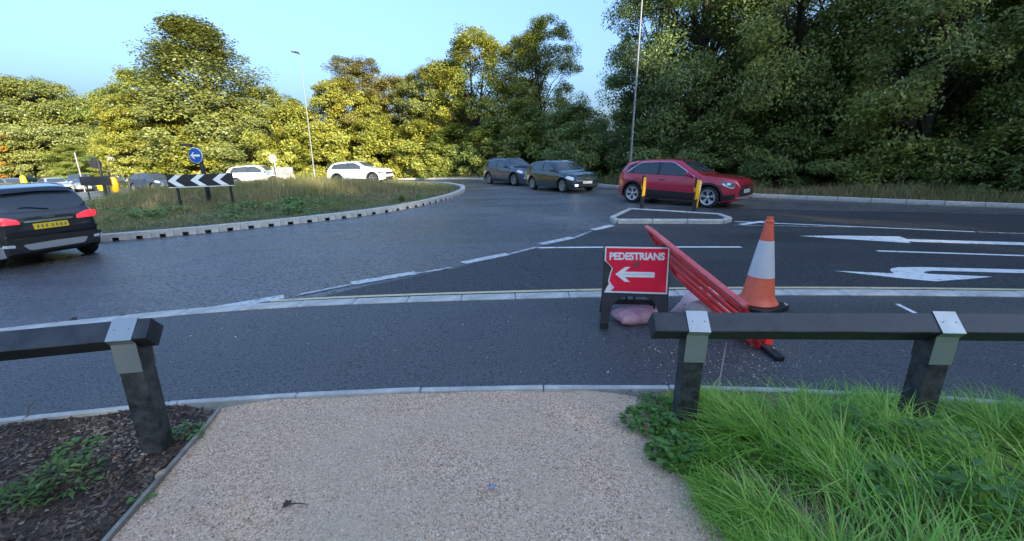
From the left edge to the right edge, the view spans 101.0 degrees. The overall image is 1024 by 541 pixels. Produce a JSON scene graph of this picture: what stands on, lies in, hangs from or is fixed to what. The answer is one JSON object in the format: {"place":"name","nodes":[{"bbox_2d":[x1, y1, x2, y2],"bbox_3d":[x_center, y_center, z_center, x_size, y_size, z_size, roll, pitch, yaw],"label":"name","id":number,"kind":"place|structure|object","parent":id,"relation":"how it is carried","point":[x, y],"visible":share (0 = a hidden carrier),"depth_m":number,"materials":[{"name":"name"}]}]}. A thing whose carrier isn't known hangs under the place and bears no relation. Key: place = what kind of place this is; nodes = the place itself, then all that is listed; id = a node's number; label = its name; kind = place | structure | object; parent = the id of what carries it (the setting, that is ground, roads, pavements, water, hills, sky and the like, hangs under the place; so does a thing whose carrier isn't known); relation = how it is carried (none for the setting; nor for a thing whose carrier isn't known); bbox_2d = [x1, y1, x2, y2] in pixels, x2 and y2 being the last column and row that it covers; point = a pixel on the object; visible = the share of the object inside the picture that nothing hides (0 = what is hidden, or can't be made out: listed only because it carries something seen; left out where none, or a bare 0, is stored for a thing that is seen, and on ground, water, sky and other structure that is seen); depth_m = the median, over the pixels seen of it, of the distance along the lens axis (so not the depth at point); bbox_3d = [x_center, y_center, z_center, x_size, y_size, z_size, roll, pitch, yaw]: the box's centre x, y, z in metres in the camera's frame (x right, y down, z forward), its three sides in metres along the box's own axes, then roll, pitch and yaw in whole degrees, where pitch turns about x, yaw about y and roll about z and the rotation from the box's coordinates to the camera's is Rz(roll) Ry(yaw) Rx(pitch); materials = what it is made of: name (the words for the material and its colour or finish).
{"place":"outdoors","nodes":[
{"label":"outdoors","id":0,"kind":"place"},
{"bbox_2d":[0,404,215,540],"bbox_3d":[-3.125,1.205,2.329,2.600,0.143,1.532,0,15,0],"label":"mulch","id":1,"kind":"object","parent":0,"point":[114,486],"visible":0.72,"depth_m":2.42,"materials":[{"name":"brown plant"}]},
{"bbox_2d":[0,476,62,513],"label":"weed","id":2,"kind":"object","parent":1,"relation":"on","point":[4,489],"visible":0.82,"depth_m":2.23,"materials":[{"name":"green plant"}]},
{"bbox_2d":[7,451,112,506],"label":"weed","id":3,"kind":"object","parent":1,"relation":"on","point":[64,463],"visible":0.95,"depth_m":2.34,"materials":[{"name":"green plant"}]},
{"bbox_2d":[50,435,107,458],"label":"weed","id":4,"kind":"object","parent":1,"relation":"on","point":[74,439],"visible":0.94,"depth_m":2.62,"materials":[{"name":"green plant"}]},
{"bbox_2d":[0,318,173,453],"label":"knee rail fence","id":5,"kind":"object","parent":1,"relation":"on","point":[129,343],"visible":0.94,"depth_m":2.37,"materials":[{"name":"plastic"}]},
{"bbox_2d":[171,420,206,440],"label":"weed","id":6,"kind":"object","parent":1,"relation":"on","point":[190,425],"visible":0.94,"depth_m":2.71,"materials":[{"name":"green plant"}]},
{"bbox_2d":[95,182,459,233],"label":"island","id":7,"kind":"structure","parent":0,"point":[272,216],"depth_m":16.32,"materials":[{"name":"plant"}]},
{"bbox_2d":[79,157,111,200],"bbox_3d":[-25.580,-5.442,25.994,1.707,3.025,0.459,-4,16,-15],"label":"sign back","id":8,"kind":"object","parent":7,"relation":"on","point":[103,181],"visible":0.94,"depth_m":25.89,"materials":[{"name":"grey metal"}]},
{"bbox_2d":[179,143,211,202],"bbox_3d":[-13.654,-3.939,18.408,0.677,3.050,0.560,0,15,0],"label":"direction sign","id":9,"kind":"object","parent":7,"relation":"on","point":[195,155],"visible":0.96,"depth_m":18.23,"materials":[{"name":"blue metal"}]},
{"bbox_2d":[166,173,234,208],"bbox_3d":[-12.666,-3.054,17.390,2.392,1.880,0.140,-3,16,-13],"label":"chevron sign","id":10,"kind":"object","parent":7,"relation":"on","point":[177,182],"visible":0.85,"depth_m":17.17,"materials":[{"name":"black metal"}]},
{"bbox_2d":[86,190,423,224],"bbox_3d":[-15.009,-1.865,14.724,22.388,1.223,9.238,0,15,0],"label":"ground cover","id":11,"kind":"object","parent":7,"relation":"on","point":[153,212],"visible":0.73,"depth_m":15.32,"materials":[{"name":"green plant"}]},
{"bbox_2d":[84,172,454,233],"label":"meadow grass","id":12,"kind":"structure","parent":7,"relation":"on","point":[300,185],"depth_m":19.85,"materials":[{"name":"green plant"}]},
{"bbox_2d":[111,390,734,540],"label":"path","id":13,"kind":"structure","parent":0,"point":[335,500],"depth_m":2.30,"materials":[{"name":"beige gravel"}]},
{"bbox_2d":[618,402,682,436],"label":"weed","id":14,"kind":"object","parent":13,"relation":"on","point":[637,411],"visible":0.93,"depth_m":2.63,"materials":[{"name":"green plant"}]},
{"bbox_2d":[0,0,986,145],"label":"sky","id":15,"kind":"structure","parent":0,"point":[76,44],"materials":[{"name":"blue"}]},
{"bbox_2d":[11,160,1006,478],"bbox_3d":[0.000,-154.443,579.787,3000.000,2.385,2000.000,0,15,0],"label":"ground","id":16,"kind":"structure","parent":0,"point":[31,178],"depth_m":60.59,"materials":[{"name":"green plant"}]},
{"bbox_2d":[0,73,96,178],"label":"broadleaf tree","id":17,"kind":"object","parent":16,"relation":"on","point":[34,154],"visible":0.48,"depth_m":56.00,"materials":[{"name":"green plant"}]},
{"bbox_2d":[0,82,109,177],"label":"broadleaf tree","id":18,"kind":"object","parent":16,"relation":"on","point":[46,139],"visible":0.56,"depth_m":55.91,"materials":[{"name":"green plant"}]},
{"bbox_2d":[36,144,119,179],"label":"broadleaf tree","id":19,"kind":"object","parent":16,"relation":"on","point":[86,168],"visible":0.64,"depth_m":53.81,"materials":[{"name":"green plant"}]},
{"bbox_2d":[82,90,191,179],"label":"broadleaf tree","id":20,"kind":"object","parent":16,"relation":"on","point":[112,141],"visible":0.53,"depth_m":42.41,"materials":[{"name":"green plant"}]},
{"bbox_2d":[57,64,221,178],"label":"broadleaf tree","id":21,"kind":"object","parent":16,"relation":"on","point":[103,91],"visible":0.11,"depth_m":45.14,"materials":[{"name":"green plant"}]},
{"bbox_2d":[101,408,220,540],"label":"edging board","id":22,"kind":"object","parent":16,"relation":"on","point":[133,509],"visible":0.45,"depth_m":2.28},
{"bbox_2d":[137,132,222,174],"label":"shrub","id":23,"kind":"object","parent":16,"relation":"on","point":[187,161],"visible":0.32,"depth_m":42.59,"materials":[{"name":"green plant"}]},
{"bbox_2d":[92,10,283,174],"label":"broadleaf tree","id":24,"kind":"object","parent":16,"relation":"on","point":[207,53],"visible":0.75,"depth_m":43.33,"materials":[{"name":"green plant"}]},
{"bbox_2d":[206,127,278,173],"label":"shrub","id":25,"kind":"object","parent":16,"relation":"on","point":[236,153],"visible":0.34,"depth_m":43.38,"materials":[{"name":"green plant"}]},
{"bbox_2d":[211,83,306,163],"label":"broadleaf tree","id":26,"kind":"object","parent":16,"relation":"on","point":[257,93],"visible":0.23,"depth_m":47.40,"materials":[{"name":"green plant"}]},
{"bbox_2d":[239,99,325,173],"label":"shrub","id":27,"kind":"object","parent":16,"relation":"on","point":[282,152],"visible":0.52,"depth_m":40.91,"materials":[{"name":"green plant"}]},
{"bbox_2d":[284,129,355,178],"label":"shrub","id":28,"kind":"object","parent":16,"relation":"on","point":[307,156],"visible":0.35,"depth_m":40.18,"materials":[{"name":"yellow plant"}]},
{"bbox_2d":[274,76,401,163],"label":"broadleaf tree","id":29,"kind":"object","parent":16,"relation":"on","point":[341,135],"visible":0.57,"depth_m":40.39,"materials":[{"name":"green plant"}]},
{"bbox_2d":[312,54,403,161],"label":"broadleaf tree","id":30,"kind":"object","parent":16,"relation":"on","point":[353,67],"visible":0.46,"depth_m":42.25,"materials":[{"name":"green plant"}]},
{"bbox_2d":[322,114,418,179],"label":"shrub","id":31,"kind":"object","parent":16,"relation":"on","point":[375,127],"visible":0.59,"depth_m":39.36,"materials":[{"name":"green plant"}]},
{"bbox_2d":[351,73,437,164],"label":"broadleaf tree","id":32,"kind":"object","parent":16,"relation":"on","point":[388,102],"visible":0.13,"depth_m":45.71,"materials":[{"name":"green plant"}]},
{"bbox_2d":[379,119,455,178],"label":"shrub","id":33,"kind":"object","parent":16,"relation":"on","point":[408,150],"visible":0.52,"depth_m":38.69,"materials":[{"name":"green plant"}]},
{"bbox_2d":[384,62,469,154],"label":"broadleaf tree","id":34,"kind":"object","parent":16,"relation":"on","point":[413,85],"visible":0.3,"depth_m":42.12,"materials":[{"name":"green plant"}]},
{"bbox_2d":[406,56,477,154],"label":"broadleaf tree","id":35,"kind":"object","parent":16,"relation":"on","point":[442,82],"visible":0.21,"depth_m":40.56,"materials":[{"name":"green plant"}]},
{"bbox_2d":[410,123,492,178],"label":"shrub","id":36,"kind":"object","parent":16,"relation":"on","point":[450,157],"visible":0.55,"depth_m":37.47,"materials":[{"name":"green plant"}]},
{"bbox_2d":[422,21,517,158],"bbox_3d":[-3.721,-15.792,40.329,9.399,13.747,10.450,-2,15,-6],"label":"broadleaf tree","id":37,"kind":"object","parent":16,"relation":"on","point":[463,44],"visible":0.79,"depth_m":38.09,"materials":[{"name":"green plant"}]},
{"bbox_2d":[457,117,530,175],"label":"shrub","id":38,"kind":"object","parent":16,"relation":"on","point":[479,137],"visible":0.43,"depth_m":35.52,"materials":[{"name":"green plant"}]},
{"bbox_2d":[0,385,1023,425],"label":"edging","id":39,"kind":"object","parent":16,"relation":"on","point":[209,404],"visible":0.38,"depth_m":3.09,"materials":[{"name":"concrete"}]},
{"bbox_2d":[480,30,554,155],"bbox_3d":[1.000,-16.006,41.404,7.962,13.318,7.161,13,20,39],"label":"broadleaf tree","id":40,"kind":"object","parent":16,"relation":"on","point":[508,52],"visible":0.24,"depth_m":39.38,"materials":[{"name":"green plant"}]},
{"bbox_2d":[490,106,563,163],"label":"shrub","id":41,"kind":"object","parent":16,"relation":"on","point":[522,130],"visible":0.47,"depth_m":32.51,"materials":[{"name":"green plant"}]},
{"bbox_2d":[501,13,591,153],"bbox_3d":[2.880,-15.910,39.020,8.259,14.323,7.956,-2,15,-7],"label":"broadleaf tree","id":42,"kind":"object","parent":16,"relation":"on","point":[539,26],"visible":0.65,"depth_m":37.28,"materials":[{"name":"green plant"}]},
{"bbox_2d":[528,101,612,167],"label":"shrub","id":43,"kind":"object","parent":16,"relation":"on","point":[563,119],"visible":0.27,"depth_m":30.40,"materials":[{"name":"green plant"}]},
{"bbox_2d":[540,119,614,178],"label":"shrub","id":44,"kind":"object","parent":16,"relation":"on","point":[581,146],"visible":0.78,"depth_m":25.25,"materials":[{"name":"green plant"}]},
{"bbox_2d":[629,0,642,161],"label":"street lamp","id":45,"kind":"object","parent":16,"relation":"on","point":[632,133],"visible":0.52,"depth_m":19.96,"materials":[{"name":"grey metal"}]},
{"bbox_2d":[574,88,701,181],"bbox_3d":[8.442,-8.728,27.355,9.590,6.460,9.478,0,15,0],"label":"shrub","id":46,"kind":"object","parent":16,"relation":"on","point":[613,145],"visible":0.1,"depth_m":25.57,"materials":[{"name":"green plant"}]},
{"bbox_2d":[594,0,708,155],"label":"broadleaf tree","id":47,"kind":"object","parent":16,"relation":"on","point":[630,66],"visible":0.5,"depth_m":23.16,"materials":[{"name":"green plant"}]},
{"bbox_2d":[600,0,795,171],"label":"broadleaf tree","id":48,"kind":"object","parent":16,"relation":"on","point":[676,109],"visible":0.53,"depth_m":20.97,"materials":[{"name":"green plant"}]},
{"bbox_2d":[659,112,777,177],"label":"shrub","id":49,"kind":"object","parent":16,"relation":"on","point":[694,143],"visible":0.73,"depth_m":19.98,"materials":[{"name":"green plant"}]},
{"bbox_2d":[652,0,797,118],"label":"broadleaf tree","id":50,"kind":"object","parent":16,"relation":"on","point":[792,27],"visible":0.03,"depth_m":23.70,"materials":[{"name":"green plant"}]},
{"bbox_2d":[667,89,788,186],"bbox_3d":[12.072,-7.746,24.595,9.478,5.873,9.590,8,17,26],"label":"shrub","id":51,"kind":"object","parent":16,"relation":"on","point":[738,147],"visible":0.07,"depth_m":22.07,"materials":[{"name":"green plant"}]},
{"bbox_2d":[727,125,843,189],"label":"shrub","id":52,"kind":"object","parent":16,"relation":"on","point":[781,163],"visible":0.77,"depth_m":19.07,"materials":[{"name":"green plant"}]},
{"bbox_2d":[681,0,993,185],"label":"broadleaf tree","id":53,"kind":"object","parent":16,"relation":"on","point":[798,57],"visible":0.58,"depth_m":18.91,"materials":[{"name":"green plant"}]},
{"bbox_2d":[781,92,901,188],"bbox_3d":[17.553,-6.738,22.297,8.853,4.933,8.749,-2,15,-9],"label":"shrub","id":54,"kind":"object","parent":16,"relation":"on","point":[829,135],"visible":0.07,"depth_m":20.57,"materials":[{"name":"green plant"}]},
{"bbox_2d":[788,134,900,191],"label":"shrub","id":55,"kind":"object","parent":16,"relation":"on","point":[863,169],"visible":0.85,"depth_m":17.89,"materials":[{"name":"green plant"}]},
{"bbox_2d":[727,0,989,124],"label":"broadleaf tree","id":56,"kind":"object","parent":16,"relation":"on","point":[812,10],"visible":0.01,"depth_m":23.55,"materials":[{"name":"green plant"}]},
{"bbox_2d":[789,0,1023,185],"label":"broadleaf tree","id":57,"kind":"object","parent":16,"relation":"on","point":[868,113],"visible":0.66,"depth_m":16.43,"materials":[{"name":"green plant"}]},
{"bbox_2d":[823,79,1014,187],"bbox_3d":[20.887,-6.713,21.269,9.478,5.403,9.590,5,16,17],"label":"shrub","id":58,"kind":"object","parent":16,"relation":"on","point":[952,102],"visible":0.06,"depth_m":18.82,"materials":[{"name":"green plant"}]},
{"bbox_2d":[866,137,1017,192],"bbox_3d":[16.924,-4.120,17.111,4.150,2.491,4.932,-10,18,-32],"label":"shrub","id":59,"kind":"object","parent":16,"relation":"on","point":[903,170],"visible":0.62,"depth_m":16.52,"materials":[{"name":"green plant"}]},
{"bbox_2d":[881,0,1023,146],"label":"broadleaf tree","id":60,"kind":"object","parent":16,"relation":"on","point":[994,30],"visible":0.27,"depth_m":17.20,"materials":[{"name":"green plant"}]},
{"bbox_2d":[944,117,1023,196],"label":"shrub","id":61,"kind":"object","parent":16,"relation":"on","point":[1006,157],"visible":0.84,"depth_m":15.01,"materials":[{"name":"green plant"}]},
{"bbox_2d":[0,295,1023,417],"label":"pavement","id":62,"kind":"structure","parent":0,"point":[354,354],"depth_m":3.69,"materials":[{"name":"grey asphalt"}]},
{"bbox_2d":[85,298,1023,389],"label":"grit","id":63,"kind":"object","parent":62,"relation":"on","point":[660,364],"visible":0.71,"depth_m":3.44,"materials":[{"name":"grey gravel"}]},
{"bbox_2d":[610,305,657,325],"bbox_3d":[1.262,0.463,4.350,0.462,0.167,0.318,-4,16,-14],"label":"sandbag","id":64,"kind":"object","parent":62,"relation":"on","point":[633,315],"visible":0.88,"depth_m":4.25,"materials":[{"name":"pink fabric"}]},
{"bbox_2d":[599,245,669,328],"bbox_3d":[1.199,0.128,4.201,0.658,0.818,0.433,1,15,5],"label":"pedestrian sign","id":65,"kind":"object","parent":62,"relation":"on","point":[634,271],"visible":0.94,"depth_m":4.03,"materials":[{"name":"red plastic"}]},
{"bbox_2d":[670,291,709,311],"bbox_3d":[1.971,0.382,4.570,0.361,0.190,0.458,12,33,37],"label":"sandbag","id":66,"kind":"object","parent":62,"relation":"on","point":[689,296],"visible":0.27,"depth_m":4.53,"materials":[{"name":"fabric"}]},
{"bbox_2d":[683,300,730,312],"bbox_3d":[1.987,0.434,4.278,0.445,0.242,0.297,3,21,11],"label":"sandbag","id":67,"kind":"object","parent":62,"relation":"on","point":[697,305],"visible":0.26,"depth_m":4.24,"materials":[{"name":"grey fabric"}]},
{"bbox_2d":[645,225,784,360],"bbox_3d":[1.828,0.154,3.896,0.649,1.011,1.370,-6,16,-20],"label":"barrier","id":68,"kind":"object","parent":62,"relation":"on","point":[732,298],"visible":0.66,"depth_m":3.77,"materials":[{"name":"red plastic"}]},
{"bbox_2d":[725,216,788,312],"bbox_3d":[2.692,-0.079,4.528,0.480,1.003,0.480,-8,17,-28],"label":"traffic cone","id":69,"kind":"object","parent":62,"relation":"on","point":[757,294],"visible":0.88,"depth_m":4.46,"materials":[{"name":"orange plastic"}]},
{"bbox_2d":[0,179,1023,327],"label":"road","id":70,"kind":"structure","parent":0,"point":[477,218],"depth_m":8.55,"materials":[{"name":"grey asphalt"}]},
{"bbox_2d":[0,182,101,267],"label":"moving car","id":71,"kind":"object","parent":70,"relation":"on","point":[36,218],"visible":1,"depth_m":8.20,"materials":[{"name":"black paint"}]},
{"bbox_2d":[67,174,95,190],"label":"moving car","id":72,"kind":"object","parent":70,"relation":"on","point":[74,178],"visible":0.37,"depth_m":43.95,"materials":[{"name":"white paint"}]},
{"bbox_2d":[128,172,166,191],"bbox_3d":[-32.414,-8.038,38.224,4.614,1.632,2.310,3,16,21],"label":"moving car","id":73,"kind":"object","parent":70,"relation":"on","point":[148,179],"visible":0.63,"depth_m":37.48,"materials":[{"name":"blue paint"}]},
{"bbox_2d":[213,295,283,306],"bbox_3d":[-3.385,0.413,5.368,0.864,0.032,0.200,-9,17,-29],"label":"road marking","id":74,"kind":"object","parent":70,"relation":"on","point":[266,299],"visible":0.56,"depth_m":5.43,"materials":[{"name":"paint"}]},
{"bbox_2d":[226,165,295,181],"bbox_3d":[-22.944,-8.689,38.570,5.402,1.893,2.774,-3,15,-2],"label":"moving car","id":75,"kind":"object","parent":70,"relation":"on","point":[243,172],"visible":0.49,"depth_m":37.48,"materials":[{"name":"beige paint"}]},
{"bbox_2d":[83,181,464,241],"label":"kerb","id":76,"kind":"structure","parent":70,"relation":"on","point":[119,236],"depth_m":12.20,"materials":[{"name":"concrete"}]},
{"bbox_2d":[327,161,393,180],"bbox_3d":[-12.784,-8.317,35.664,5.145,1.820,2.576,0,15,10],"label":"moving car","id":77,"kind":"object","parent":70,"relation":"on","point":[360,169],"visible":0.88,"depth_m":34.76,"materials":[{"name":"white paint"}]},
{"bbox_2d":[351,271,415,284],"bbox_3d":[-1.896,0.107,6.295,0.950,0.031,0.200,-9,17,-29],"label":"road marking","id":78,"kind":"object","parent":70,"relation":"on","point":[382,278],"visible":1,"depth_m":6.28,"materials":[{"name":"paint"}]},
{"bbox_2d":[483,157,530,185],"bbox_3d":[0.051,-6.217,26.366,2.288,1.616,4.570,-12,18,-33],"label":"moving car","id":79,"kind":"object","parent":70,"relation":"on","point":[513,170],"visible":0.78,"depth_m":25.71,"materials":[{"name":"grey paint"}]},
{"bbox_2d":[0,289,1023,330],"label":"kerb","id":80,"kind":"structure","parent":70,"relation":"on","point":[588,294],"depth_m":5.09,"materials":[{"name":"concrete"}]},
{"bbox_2d":[526,160,598,191],"bbox_3d":[2.432,-4.779,21.120,2.167,1.479,4.237,-9,17,-28],"label":"moving car","id":81,"kind":"object","parent":70,"relation":"on","point":[563,175],"visible":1,"depth_m":20.29,"materials":[{"name":"grey paint"}]},
{"bbox_2d":[270,287,1023,301],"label":"road marking","id":82,"kind":"object","parent":70,"relation":"on","point":[601,289],"visible":0.82,"depth_m":5.43,"materials":[{"name":"white paint"}]},
{"bbox_2d":[311,207,1023,299],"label":"road lane","id":83,"kind":"structure","parent":70,"relation":"attached to","point":[802,259],"depth_m":7.16,"materials":[{"name":"grey asphalt"}]},
{"bbox_2d":[808,236,1023,244],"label":"road marking","id":84,"kind":"object","parent":83,"relation":"on","point":[890,239],"visible":1,"depth_m":8.15,"materials":[{"name":"white paint"}]},
{"bbox_2d":[841,267,1023,280],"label":"road marking","id":85,"kind":"object","parent":83,"relation":"on","point":[916,273],"visible":1,"depth_m":5.96,"materials":[{"name":"white paint"}]},
{"bbox_2d":[610,208,731,223],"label":"traffic island","id":86,"kind":"structure","parent":70,"relation":"on","point":[639,216],"depth_m":10.95,"materials":[{"name":"concrete"}]},
{"bbox_2d":[692,178,701,211],"bbox_3d":[5.149,-2.100,11.757,0.232,0.955,0.140,-5,16,-17],"label":"marker post","id":87,"kind":"object","parent":86,"relation":"on","point":[697,188],"visible":0.98,"depth_m":11.70,"materials":[{"name":"yellow plastic"}]},
{"bbox_2d":[618,158,753,207],"bbox_3d":[5.898,-3.110,14.691,2.154,1.522,4.269,-15,21,-42],"label":"parked car","id":88,"kind":"object","parent":70,"relation":"on","point":[672,179],"visible":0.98,"depth_m":13.99,"materials":[{"name":"red paint"}]},
{"bbox_2d":[395,178,1023,207],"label":"kerb","id":89,"kind":"structure","parent":70,"relation":"on","point":[954,203],"depth_m":14.43,"materials":[{"name":"concrete"}]},
{"bbox_2d":[642,370,1023,540],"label":"verge","id":90,"kind":"structure","parent":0,"point":[1009,467],"depth_m":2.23,"materials":[{"name":"green plant"}]},
{"bbox_2d":[636,393,672,411],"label":"weed","id":91,"kind":"object","parent":90,"relation":"on","point":[646,396],"visible":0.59,"depth_m":2.89,"materials":[{"name":"green plant"}]},
{"bbox_2d":[644,427,710,474],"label":"weed","id":92,"kind":"object","parent":90,"relation":"in","point":[666,442],"visible":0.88,"depth_m":2.33,"materials":[{"name":"green plant"}]},
{"bbox_2d":[648,311,1023,425],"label":"knee rail fence","id":93,"kind":"object","parent":90,"relation":"on","point":[936,336],"visible":0.91,"depth_m":2.47,"materials":[{"name":"wood"}]},
{"bbox_2d":[815,404,885,458],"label":"weed","id":94,"kind":"object","parent":90,"relation":"on","point":[857,413],"visible":0.41,"depth_m":2.39,"materials":[{"name":"green plant"}]},
{"bbox_2d":[854,452,973,538],"bbox_3d":[1.854,1.005,1.966,0.468,0.256,0.431,7,17,25],"label":"weed","id":95,"kind":"object","parent":90,"relation":"on","point":[871,473],"visible":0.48,"depth_m":1.91,"materials":[{"name":"green plant"}]},
{"bbox_2d":[876,416,998,482],"bbox_3d":[2.250,0.923,2.226,0.481,0.268,0.429,0,15,0],"label":"weed","id":96,"kind":"object","parent":90,"relation":"on","point":[973,434],"visible":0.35,"depth_m":2.22,"materials":[{"name":"green plant"}]},
{"bbox_2d":[908,457,1023,540],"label":"weed","id":97,"kind":"object","parent":90,"relation":"on","point":[993,487],"visible":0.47,"depth_m":1.84,"materials":[{"name":"green plant"}]},
{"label":"verge","id":98,"kind":"structure","parent":0,"visible":0},
{"bbox_2d":[602,118,687,181],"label":"shrub","id":99,"kind":"object","parent":98,"relation":"on","point":[641,138],"visible":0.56,"depth_m":22.56,"materials":[{"name":"green plant"}]},
{"bbox_2d":[398,171,1023,202],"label":"verge grass","id":100,"kind":"structure","parent":98,"relation":"on","point":[908,193],"depth_m":15.10,"materials":[{"name":"green plant"}]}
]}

